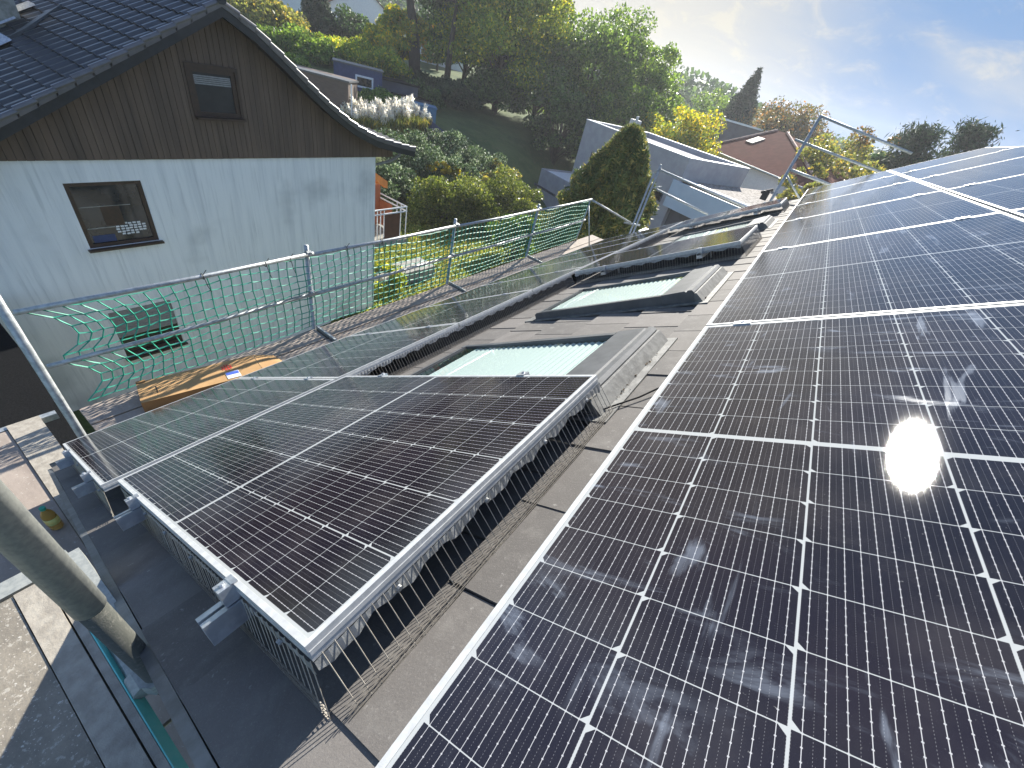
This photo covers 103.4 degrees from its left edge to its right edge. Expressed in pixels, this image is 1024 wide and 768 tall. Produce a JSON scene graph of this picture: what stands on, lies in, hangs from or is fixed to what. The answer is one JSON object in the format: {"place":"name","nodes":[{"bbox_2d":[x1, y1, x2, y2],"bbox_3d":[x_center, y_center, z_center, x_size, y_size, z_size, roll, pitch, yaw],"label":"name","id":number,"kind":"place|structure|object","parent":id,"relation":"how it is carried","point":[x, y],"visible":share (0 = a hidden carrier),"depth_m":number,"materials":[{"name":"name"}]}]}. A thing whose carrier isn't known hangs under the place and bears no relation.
{"place":"outdoors","nodes":[
{"label":"outdoors","id":0,"kind":"place"},
{"bbox_2d":[73,35,678,725],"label":"ground","id":1,"kind":"structure","parent":0,"point":[489,131],"depth_m":44.49,"materials":[{"name":"green plant"}]},
{"bbox_2d":[0,323,87,543],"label":"garage","id":2,"kind":"structure","parent":1,"relation":"on","point":[24,394],"depth_m":6.31,"materials":[{"name":"concrete"}]},
{"bbox_2d":[0,295,194,767],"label":"gable scaffold","id":3,"kind":"object","parent":1,"relation":"on","point":[78,689],"visible":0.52,"depth_m":1.05,"materials":[{"name":"metal"}]},
{"bbox_2d":[38,506,63,530],"bbox_3d":[-3.216,0.929,2.816,0.072,0.235,0.074,33,41,20],"label":"drink bottle","id":4,"kind":"object","parent":3,"relation":"on","point":[51,520],"visible":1,"depth_m":2.80,"materials":[{"name":"brown"}]},
{"bbox_2d":[0,0,415,410],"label":"neighbour house","id":5,"kind":"structure","parent":1,"relation":"on","point":[144,142],"depth_m":9.06,"materials":[{"name":"white paint"}]},
{"bbox_2d":[63,180,164,252],"bbox_3d":[-8.519,-3.621,8.706,0.200,1.365,1.340,33,41,20],"label":"window","id":6,"kind":"structure","parent":5,"relation":"in","point":[116,212],"depth_m":8.71,"materials":[{"name":"glass"}]},
{"bbox_2d":[108,300,187,361],"bbox_3d":[-9.254,-1.395,10.318,0.220,1.345,1.340,33,41,20],"label":"window","id":7,"kind":"structure","parent":5,"relation":"in","point":[165,324],"depth_m":10.30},
{"bbox_2d":[182,61,246,121],"bbox_3d":[-6.532,-6.417,8.937,0.210,1.005,1.040,33,41,20],"label":"window","id":8,"kind":"structure","parent":5,"relation":"in","point":[191,78],"depth_m":8.88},
{"bbox_2d":[374,184,407,248],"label":"balcony","id":9,"kind":"structure","parent":5,"relation":"attached to","point":[387,222],"depth_m":15.29,"materials":[{"name":"metal"}]},
{"bbox_2d":[227,0,310,35],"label":"deciduous tree","id":10,"kind":"object","parent":1,"relation":"on","point":[276,13],"visible":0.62,"depth_m":40.88,"materials":[{"name":"green plant"}]},
{"bbox_2d":[256,21,346,64],"bbox_3d":[-21.264,-33.499,39.561,8.605,2.902,7.200,33,41,20],"label":"deciduous tree","id":11,"kind":"object","parent":1,"relation":"on","point":[296,40],"visible":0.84,"depth_m":38.41,"materials":[{"name":"green plant"}]},
{"bbox_2d":[12,198,602,430],"bbox_3d":[-1.007,-0.067,8.719,0.924,6.718,10.838,33,41,20],"label":"eave scaffold","id":12,"kind":"object","parent":1,"relation":"on","point":[111,411],"visible":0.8,"depth_m":5.14,"materials":[{"name":"grey metal"}]},
{"bbox_2d":[135,355,281,412],"bbox_3d":[-3.060,-0.083,4.206,0.294,0.153,1.286,39,43,27],"label":"cardboard box","id":13,"kind":"object","parent":12,"relation":"on","point":[156,393],"visible":0.93,"depth_m":4.03,"materials":[{"name":"brown cardboard"}]},
{"bbox_2d":[27,201,588,400],"bbox_3d":[-0.989,-2.182,6.862,0.041,1.001,9.884,33,41,20],"label":"safety net","id":14,"kind":"object","parent":12,"relation":"hanging from","point":[228,313],"visible":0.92,"depth_m":4.75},
{"bbox_2d":[298,0,340,38],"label":"spruce tree","id":15,"kind":"object","parent":1,"relation":"on","point":[318,16],"visible":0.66,"depth_m":48.01,"materials":[{"name":"green plant"}]},
{"bbox_2d":[295,64,358,118],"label":"long garage","id":16,"kind":"structure","parent":1,"relation":"on","point":[335,90],"depth_m":29.13,"materials":[{"name":"grey metal"}]},
{"bbox_2d":[328,3,368,41],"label":"deciduous tree","id":17,"kind":"object","parent":1,"relation":"on","point":[349,24],"visible":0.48,"depth_m":50.11,"materials":[{"name":"green plant"}]},
{"bbox_2d":[328,0,383,24],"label":"hill house","id":18,"kind":"structure","parent":1,"relation":"on","point":[371,10],"depth_m":70.02,"materials":[{"name":"white paint"}]},
{"bbox_2d":[332,57,383,92],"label":"garden shed","id":19,"kind":"structure","parent":1,"relation":"on","point":[365,76],"depth_m":35.72,"materials":[{"name":"blue metal"}]},
{"bbox_2d":[340,93,378,129],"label":"pampas grass","id":20,"kind":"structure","parent":1,"relation":"on","point":[357,107],"depth_m":29.81,"materials":[{"name":"white plant"}]},
{"bbox_2d":[333,34,414,77],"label":"deciduous tree","id":21,"kind":"object","parent":1,"relation":"on","point":[388,62],"visible":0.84,"depth_m":41.29,"materials":[{"name":"green plant"}]},
{"bbox_2d":[358,99,399,133],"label":"pampas grass","id":22,"kind":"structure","parent":1,"relation":"on","point":[378,124],"depth_m":30.20,"materials":[{"name":"white plant"}]},
{"bbox_2d":[358,85,400,104],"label":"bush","id":23,"kind":"object","parent":1,"relation":"on","point":[369,95],"visible":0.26,"depth_m":34.93,"materials":[{"name":"green plant"}]},
{"bbox_2d":[358,22,410,61],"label":"deciduous tree","id":24,"kind":"object","parent":1,"relation":"on","point":[374,34],"visible":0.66,"depth_m":43.65,"materials":[{"name":"green plant"}]},
{"bbox_2d":[374,261,407,298],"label":"plant","id":25,"kind":"object","parent":1,"relation":"on","point":[402,279],"visible":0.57,"depth_m":17.07,"materials":[{"name":"green plant"}]},
{"bbox_2d":[373,97,414,137],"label":"pampas grass","id":26,"kind":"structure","parent":1,"relation":"on","point":[400,127],"depth_m":30.77,"materials":[{"name":"white plant"}]},
{"bbox_2d":[375,162,419,204],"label":"laurel shrub","id":27,"kind":"object","parent":1,"relation":"on","point":[397,180],"visible":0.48,"depth_m":24.97,"materials":[{"name":"green plant"}]},
{"bbox_2d":[382,76,419,97],"bbox_3d":[-11.802,-27.468,40.612,4.300,5.000,2.500,-3,42,-23],"label":"lean to","id":28,"kind":"object","parent":1,"relation":"on","point":[389,84],"visible":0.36,"depth_m":38.75,"materials":[{"name":"fabric"}]},
{"bbox_2d":[375,3,429,59],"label":"deciduous tree","id":29,"kind":"object","parent":1,"relation":"on","point":[394,18],"visible":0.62,"depth_m":45.66,"materials":[{"name":"green plant"}]},
{"bbox_2d":[374,258,434,290],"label":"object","id":30,"kind":"structure","parent":1,"relation":"on","point":[416,270],"depth_m":18.25,"materials":[{"name":"concrete"}]},
{"bbox_2d":[389,94,432,140],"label":"pampas grass","id":31,"kind":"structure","parent":1,"relation":"on","point":[411,110],"depth_m":31.61,"materials":[{"name":"white plant"}]},
{"bbox_2d":[406,0,419,76],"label":"pine tree","id":32,"kind":"object","parent":1,"relation":"on","point":[414,58],"visible":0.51,"depth_m":46.48,"materials":[{"name":"brown plant"}]},
{"bbox_2d":[374,127,452,180],"bbox_3d":[-6.979,-15.568,28.801,6.456,4.280,7.163,6,39,-13],"label":"laurel shrub","id":33,"kind":"object","parent":1,"relation":"on","point":[419,162],"visible":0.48,"depth_m":27.52,"materials":[{"name":"green plant"}]},
{"bbox_2d":[48,198,800,767],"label":"solar roof house","id":34,"kind":"structure","parent":1,"relation":"on","point":[236,698],"depth_m":1.11,"materials":[{"name":"concrete"}]},
{"bbox_2d":[65,449,113,516],"bbox_3d":[-2.414,0.511,2.279,1.510,1.039,0.022,33,41,20],"label":"bird guard","id":35,"kind":"object","parent":34,"relation":"on","point":[98,492],"visible":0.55,"depth_m":1.92,"materials":[{"name":"metal"}]},
{"bbox_2d":[113,373,387,530],"bbox_3d":[-1.058,0.261,1.915,0.062,0.175,1.262,1,25,38],"label":"mounting rail","id":36,"kind":"object","parent":34,"relation":"attached to","point":[133,515],"visible":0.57,"depth_m":1.47,"materials":[{"name":"metal"}]},
{"bbox_2d":[55,235,620,469],"bbox_3d":[-0.155,-1.387,5.845,0.062,0.175,9.340,1,25,38],"label":"mounting rail","id":37,"kind":"object","parent":34,"relation":"attached to","point":[65,462],"visible":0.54,"depth_m":2.53,"materials":[{"name":"metal"}]},
{"bbox_2d":[63,379,335,491],"bbox_3d":[-2.103,0.208,2.669,1.725,0.035,1.137,1,25,38],"label":"solar module","id":38,"kind":"object","parent":37,"relation":"attached to","point":[108,457],"visible":0.85,"depth_m":2.44,"materials":[{"name":"glass"}]},
{"bbox_2d":[239,323,458,379],"bbox_3d":[-1.445,-0.264,3.492,1.725,0.035,1.137,1,25,38],"label":"solar module","id":39,"kind":"object","parent":37,"relation":"attached to","point":[347,356],"visible":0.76,"depth_m":3.28,"materials":[{"name":"glass"}]},
{"bbox_2d":[350,290,532,335],"bbox_3d":[-0.787,-0.736,4.314,1.725,0.035,1.137,1,25,38],"label":"solar module","id":40,"kind":"object","parent":37,"relation":"attached to","point":[460,313],"visible":0.83,"depth_m":4.13,"materials":[{"name":"glass"}]},
{"bbox_2d":[427,267,581,306],"bbox_3d":[-0.129,-1.207,5.137,1.725,0.035,1.137,1,25,38],"label":"solar module","id":41,"kind":"object","parent":37,"relation":"attached to","point":[535,283],"visible":0.72,"depth_m":4.98,"materials":[{"name":"glass"}]},
{"bbox_2d":[482,251,617,285],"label":"solar module","id":42,"kind":"object","parent":37,"relation":"attached to","point":[566,265],"visible":0.69,"depth_m":5.85,"materials":[{"name":"glass"}]},
{"bbox_2d":[525,239,644,269],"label":"solar module","id":43,"kind":"object","parent":37,"relation":"attached to","point":[619,248],"visible":0.82,"depth_m":6.64,"materials":[{"name":"glass"}]},
{"bbox_2d":[585,221,682,246],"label":"solar module","id":44,"kind":"object","parent":37,"relation":"attached to","point":[666,227],"visible":0.71,"depth_m":8.35,"materials":[{"name":"glass"}]},
{"bbox_2d":[195,371,529,645],"bbox_3d":[-0.274,0.271,1.294,0.062,0.174,1.262,1,25,38],"label":"mounting rail","id":45,"kind":"object","parent":34,"relation":"attached to","point":[225,616],"visible":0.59,"depth_m":0.85,"materials":[{"name":"metal"}]},
{"bbox_2d":[117,375,598,661],"bbox_3d":[-0.685,0.205,1.605,1.725,0.037,1.137,1,25,38],"label":"solar module","id":46,"kind":"object","parent":45,"relation":"on","point":[316,523],"visible":1,"depth_m":1.20,"materials":[{"name":"glass"}]},
{"bbox_2d":[121,382,612,719],"bbox_3d":[-0.653,0.280,1.622,1.547,1.044,1.181,33,41,20],"label":"bird guard","id":47,"kind":"object","parent":34,"relation":"on","point":[330,655],"visible":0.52,"depth_m":0.88,"materials":[{"name":"metal"}]},
{"bbox_2d":[71,225,664,497],"bbox_3d":[0.589,-1.377,5.255,0.062,0.174,9.340,1,25,38],"label":"mounting rail","id":48,"kind":"object","parent":34,"relation":"attached to","point":[86,486],"visible":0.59,"depth_m":1.94,"materials":[{"name":"metal"}]},
{"bbox_2d":[556,229,665,257],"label":"solar module","id":49,"kind":"object","parent":48,"relation":"attached to","point":[646,236],"visible":0.83,"depth_m":7.49,"materials":[{"name":"glass"}]},
{"bbox_2d":[355,275,573,375],"bbox_3d":[-0.157,-0.606,3.698,0.091,0.089,3.095,33,41,20],"label":"bird guard","id":50,"kind":"object","parent":34,"relation":"on","point":[382,364],"visible":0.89,"depth_m":3.38,"materials":[{"name":"metal"}]},
{"bbox_2d":[409,327,677,422],"bbox_3d":[-0.033,0.008,2.281,1.345,1.046,0.910,33,41,20],"label":"roof window frame","id":51,"kind":"structure","parent":34,"relation":"in","point":[620,361],"depth_m":2.06,"materials":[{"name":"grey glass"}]},
{"bbox_2d":[601,248,639,274],"bbox_3d":[1.370,-1.479,4.950,0.062,0.175,1.239,1,25,38],"label":"mounting rail","id":52,"kind":"object","parent":34,"relation":"attached to","point":[605,272],"visible":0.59,"depth_m":4.51,"materials":[{"name":"metal"}]},
{"bbox_2d":[574,225,757,273],"bbox_3d":[1.736,-1.530,4.632,1.725,0.037,1.137,1,25,38],"label":"solar module","id":53,"kind":"object","parent":52,"relation":"on","point":[739,236],"visible":1,"depth_m":4.42,"materials":[{"name":"glass"}]},
{"bbox_2d":[525,265,733,322],"bbox_3d":[0.930,-0.646,3.381,1.236,0.975,0.930,33,41,20],"label":"roof window frame","id":54,"kind":"structure","parent":34,"relation":"in","point":[697,286],"depth_m":3.13,"materials":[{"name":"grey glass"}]},
{"bbox_2d":[575,228,761,283],"bbox_3d":[1.768,-1.457,4.648,1.547,1.042,1.182,33,41,20],"label":"bird guard","id":55,"kind":"object","parent":34,"relation":"on","point":[750,238],"visible":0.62,"depth_m":4.11,"materials":[{"name":"metal"}]},
{"bbox_2d":[669,215,778,242],"bbox_3d":[2.970,-2.103,5.916,1.219,0.964,0.920,33,41,20],"label":"roof window frame","id":56,"kind":"structure","parent":34,"relation":"in","point":[765,222],"depth_m":5.75,"materials":[{"name":"grey metal"}]},
{"bbox_2d":[670,199,789,235],"bbox_3d":[3.951,-3.021,7.378,1.546,1.044,1.182,33,41,20],"label":"bird guard","id":57,"kind":"object","parent":34,"relation":"on","point":[785,205],"visible":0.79,"depth_m":6.93,"materials":[{"name":"metal"}]},
{"bbox_2d":[733,193,812,324],"bbox_3d":[2.926,-1.603,4.119,0.062,0.174,10.500,1,25,38],"label":"mounting rail","id":58,"kind":"object","parent":34,"relation":"attached to","point":[742,322],"visible":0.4,"depth_m":1.59,"materials":[{"name":"metal"}]},
{"bbox_2d":[375,304,1023,767],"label":"solar module","id":59,"kind":"object","parent":58,"relation":"attached to","point":[787,544],"visible":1,"depth_m":0.57,"materials":[{"name":"glass"}]},
{"bbox_2d":[803,171,896,195],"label":"solar module","id":60,"kind":"object","parent":58,"relation":"attached to","point":[874,176],"visible":0.69,"depth_m":6.83,"materials":[{"name":"glass"}]},
{"bbox_2d":[796,174,912,205],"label":"solar module","id":61,"kind":"object","parent":58,"relation":"attached to","point":[859,187],"visible":0.69,"depth_m":5.57,"materials":[{"name":"glass"}]},
{"bbox_2d":[784,180,941,221],"bbox_3d":[3.733,-1.999,4.433,1.137,0.035,1.725,1,25,38],"label":"solar module","id":62,"kind":"object","parent":58,"relation":"attached to","point":[877,195],"visible":0.69,"depth_m":4.29,"materials":[{"name":"glass"}]},
{"bbox_2d":[706,212,1023,325],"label":"solar module","id":63,"kind":"object","parent":58,"relation":"attached to","point":[977,261],"visible":0.79,"depth_m":1.74,"materials":[{"name":"glass"}]},
{"bbox_2d":[761,190,1001,251],"bbox_3d":[2.740,-1.287,3.191,1.137,0.035,1.725,1,25,38],"label":"solar module","id":64,"kind":"object","parent":58,"relation":"attached to","point":[928,208],"visible":0.69,"depth_m":2.99,"materials":[{"name":"glass"}]},
{"bbox_3d":[4.330,-1.949,4.025,0.062,0.175,8.750,1,25,38],"label":"mounting rail","id":65,"kind":"object","parent":34,"relation":"attached to","visible":0},
{"bbox_2d":[889,146,1020,174],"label":"solar module","id":66,"kind":"object","parent":65,"relation":"attached to","point":[949,159],"visible":0.62,"depth_m":6.11,"materials":[{"name":"glass"}]},
{"bbox_2d":[900,146,1023,180],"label":"solar module","id":67,"kind":"object","parent":65,"relation":"attached to","point":[990,158],"visible":0.68,"depth_m":4.95,"materials":[{"name":"glass"}]},
{"bbox_2d":[917,157,1023,190],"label":"solar module","id":68,"kind":"object","parent":65,"relation":"attached to","point":[988,172],"visible":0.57,"depth_m":3.83,"materials":[{"name":"glass"}]},
{"bbox_2d":[946,174,1023,213],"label":"solar module","id":69,"kind":"object","parent":65,"relation":"attached to","point":[1005,195],"visible":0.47,"depth_m":2.79,"materials":[{"name":"glass"}]},
{"label":"mounting rail","id":70,"kind":"object","parent":34,"relation":"attached to","visible":0},
{"bbox_2d":[670,197,786,229],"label":"solar module","id":71,"kind":"object","parent":70,"relation":"attached to","point":[761,206],"visible":1,"depth_m":7.15,"materials":[{"name":"glass"}]},
{"bbox_2d":[405,77,445,109],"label":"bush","id":72,"kind":"object","parent":1,"relation":"on","point":[433,95],"visible":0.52,"depth_m":40.19,"materials":[{"name":"green plant"}]},
{"bbox_2d":[331,195,554,321],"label":"lawn grass","id":73,"kind":"structure","parent":1,"relation":"on","point":[393,247],"depth_m":21.76,"materials":[{"name":"green plant"}]},
{"bbox_2d":[403,174,485,241],"bbox_3d":[-4.395,-10.508,25.469,6.326,4.450,7.275,33,41,20],"label":"hedge bush","id":74,"kind":"object","parent":1,"relation":"on","point":[427,212],"visible":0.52,"depth_m":24.57,"materials":[{"name":"green plant"}]},
{"bbox_2d":[412,69,481,110],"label":"bush","id":75,"kind":"object","parent":1,"relation":"on","point":[459,93],"visible":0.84,"depth_m":44.57,"materials":[{"name":"green plant"}]},
{"bbox_2d":[417,152,483,184],"bbox_3d":[-4.463,-14.821,29.083,4.954,3.373,6.067,33,41,20],"label":"laurel shrub","id":76,"kind":"object","parent":1,"relation":"on","point":[463,169],"visible":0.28,"depth_m":27.70,"materials":[{"name":"green plant"}]},
{"bbox_2d":[417,128,489,173],"bbox_3d":[-4.710,-18.228,32.687,7.525,3.991,7.517,33,41,20],"label":"laurel shrub","id":77,"kind":"object","parent":1,"relation":"on","point":[443,138],"visible":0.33,"depth_m":31.46,"materials":[{"name":"green plant"}]},
{"bbox_2d":[432,0,487,76],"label":"pine tree","id":78,"kind":"object","parent":1,"relation":"on","point":[449,56],"visible":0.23,"depth_m":45.01,"materials":[{"name":"brown plant"}]},
{"bbox_2d":[414,0,510,78],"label":"deciduous tree","id":79,"kind":"object","parent":1,"relation":"on","point":[435,54],"visible":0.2,"depth_m":49.81,"materials":[{"name":"green plant"}]},
{"bbox_2d":[430,164,519,237],"bbox_3d":[-2.099,-11.701,26.450,7.333,4.898,7.039,33,41,20],"label":"hedge bush","id":80,"kind":"object","parent":1,"relation":"on","point":[477,196],"visible":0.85,"depth_m":25.39,"materials":[{"name":"green plant"}]},
{"bbox_2d":[450,137,508,188],"bbox_3d":[-3.189,-17.330,33.049,7.346,4.213,6.898,33,41,20],"label":"laurel shrub","id":81,"kind":"object","parent":1,"relation":"on","point":[485,159],"visible":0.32,"depth_m":31.80,"materials":[{"name":"green plant"}]},
{"bbox_2d":[462,63,533,114],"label":"deciduous tree","id":82,"kind":"object","parent":1,"relation":"on","point":[490,85],"visible":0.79,"depth_m":46.70,"materials":[{"name":"green plant"}]},
{"bbox_2d":[423,0,575,111],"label":"deciduous tree","id":83,"kind":"object","parent":1,"relation":"on","point":[482,22],"visible":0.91,"depth_m":43.07,"materials":[{"name":"green plant"}]},
{"bbox_2d":[476,176,547,241],"bbox_3d":[-0.235,-12.615,29.003,6.494,3.915,5.189,-5,42,-25],"label":"hedge bush","id":84,"kind":"object","parent":1,"relation":"on","point":[524,195],"visible":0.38,"depth_m":27.80,"materials":[{"name":"green plant"}]},
{"bbox_2d":[484,213,541,260],"bbox_3d":[0.391,-7.989,22.933,3.422,2.994,3.074,33,41,20],"label":"garden shrub","id":85,"kind":"object","parent":1,"relation":"on","point":[510,234],"visible":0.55,"depth_m":22.37,"materials":[{"name":"green plant"}]},
{"bbox_2d":[486,16,602,126],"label":"deciduous tree","id":86,"kind":"object","parent":1,"relation":"on","point":[538,110],"visible":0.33,"depth_m":46.11,"materials":[{"name":"green plant"}]},
{"bbox_2d":[521,67,597,164],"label":"deciduous tree","id":87,"kind":"object","parent":1,"relation":"on","point":[574,108],"visible":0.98,"depth_m":44.34,"materials":[{"name":"green plant"}]},
{"bbox_2d":[531,121,659,254],"bbox_3d":[3.975,-6.979,18.448,6.118,8.577,5.925,33,41,20],"label":"thuja tree","id":88,"kind":"object","parent":1,"relation":"on","point":[614,174],"visible":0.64,"depth_m":16.57,"materials":[{"name":"green plant"}]},
{"bbox_2d":[532,2,662,117],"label":"deciduous tree","id":89,"kind":"object","parent":1,"relation":"on","point":[620,43],"visible":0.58,"depth_m":45.07,"materials":[{"name":"green plant"}]},
{"bbox_2d":[573,59,659,141],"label":"deciduous tree","id":90,"kind":"object","parent":1,"relation":"on","point":[641,107],"visible":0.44,"depth_m":44.86,"materials":[{"name":"green plant"}]},
{"bbox_2d":[378,0,894,157],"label":"distant woodland","id":91,"kind":"object","parent":1,"relation":"on","point":[688,91],"visible":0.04,"depth_m":121.67,"materials":[{"name":"green plant"}]},
{"bbox_2d":[597,25,685,132],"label":"deciduous tree","id":92,"kind":"object","parent":1,"relation":"on","point":[666,83],"visible":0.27,"depth_m":47.65,"materials":[{"name":"green plant"}]},
{"bbox_2d":[534,116,791,237],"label":"grey flat roof house","id":93,"kind":"structure","parent":1,"relation":"on","point":[719,176],"depth_m":31.64,"materials":[{"name":"white paint"}]},
{"bbox_2d":[639,103,727,154],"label":"deciduous tree","id":94,"kind":"object","parent":1,"relation":"on","point":[694,125],"visible":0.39,"depth_m":43.57,"materials":[{"name":"yellow plant"}]},
{"bbox_2d":[672,88,732,135],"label":"deciduous tree","id":95,"kind":"object","parent":1,"relation":"on","point":[706,104],"visible":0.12,"depth_m":76.30,"materials":[{"name":"green plant"}]},
{"bbox_2d":[700,113,763,152],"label":"dark block house","id":96,"kind":"structure","parent":1,"relation":"on","point":[735,129],"depth_m":63.65,"materials":[{"name":"white paint"}]},
{"bbox_2d":[718,67,762,125],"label":"spruce tree","id":97,"kind":"object","parent":1,"relation":"on","point":[744,99],"visible":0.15,"depth_m":69.50,"materials":[{"name":"green plant"}]},
{"bbox_2d":[591,115,912,233],"bbox_3d":[4.236,-2.255,11.253,5.564,9.478,1.268,24,38,11],"label":"gable scaffold","id":98,"kind":"object","parent":1,"relation":"on","point":[765,194],"visible":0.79,"depth_m":8.67,"materials":[{"name":"metal"}]},
{"bbox_2d":[709,129,850,194],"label":"red roof house","id":99,"kind":"structure","parent":1,"relation":"on","point":[766,157],"depth_m":41.03,"materials":[{"name":"white paint"}]},
{"bbox_2d":[735,96,833,147],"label":"deciduous tree","id":100,"kind":"object","parent":1,"relation":"on","point":[774,117],"visible":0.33,"depth_m":63.47,"materials":[{"name":"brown plant"}]},
{"bbox_2d":[775,162,828,200],"bbox_3d":[23.817,-12.601,35.038,5.154,11.538,4.938,0,41,-20],"label":"deciduous tree","id":101,"kind":"object","parent":1,"relation":"on","point":[789,193],"visible":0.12,"depth_m":32.91,"materials":[{"name":"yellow plant"}]},
{"bbox_2d":[794,133,886,179],"bbox_3d":[28.876,-16.963,40.592,9.807,13.639,9.597,33,41,20],"label":"deciduous tree","id":102,"kind":"object","parent":1,"relation":"on","point":[812,155],"visible":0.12,"depth_m":36.98,"materials":[{"name":"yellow plant"}]},
{"bbox_2d":[827,135,893,169],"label":"deciduous tree","id":103,"kind":"object","parent":1,"relation":"on","point":[863,152],"visible":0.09,"depth_m":45.06,"materials":[{"name":"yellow plant"}]},
{"bbox_2d":[834,126,901,174],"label":"deciduous tree","id":104,"kind":"object","parent":1,"relation":"on","point":[865,139],"visible":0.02,"depth_m":42.58,"materials":[{"name":"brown plant"}]},
{"bbox_2d":[853,117,958,175],"bbox_3d":[37.779,-18.576,43.135,12.600,16.883,12.219,33,41,20],"label":"pine tree","id":105,"kind":"object","parent":1,"relation":"on","point":[918,143],"visible":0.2,"depth_m":38.63,"materials":[{"name":"green plant"}]},
{"bbox_2d":[930,116,1019,159],"bbox_3d":[42.605,-17.697,42.919,9.217,17.962,11.540,8,38,-11],"label":"pine tree","id":106,"kind":"object","parent":1,"relation":"on","point":[971,136],"visible":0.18,"depth_m":37.57,"materials":[{"name":"green plant"}]},
{"bbox_2d":[551,0,1023,157],"label":"sky","id":107,"kind":"structure","parent":0,"point":[882,65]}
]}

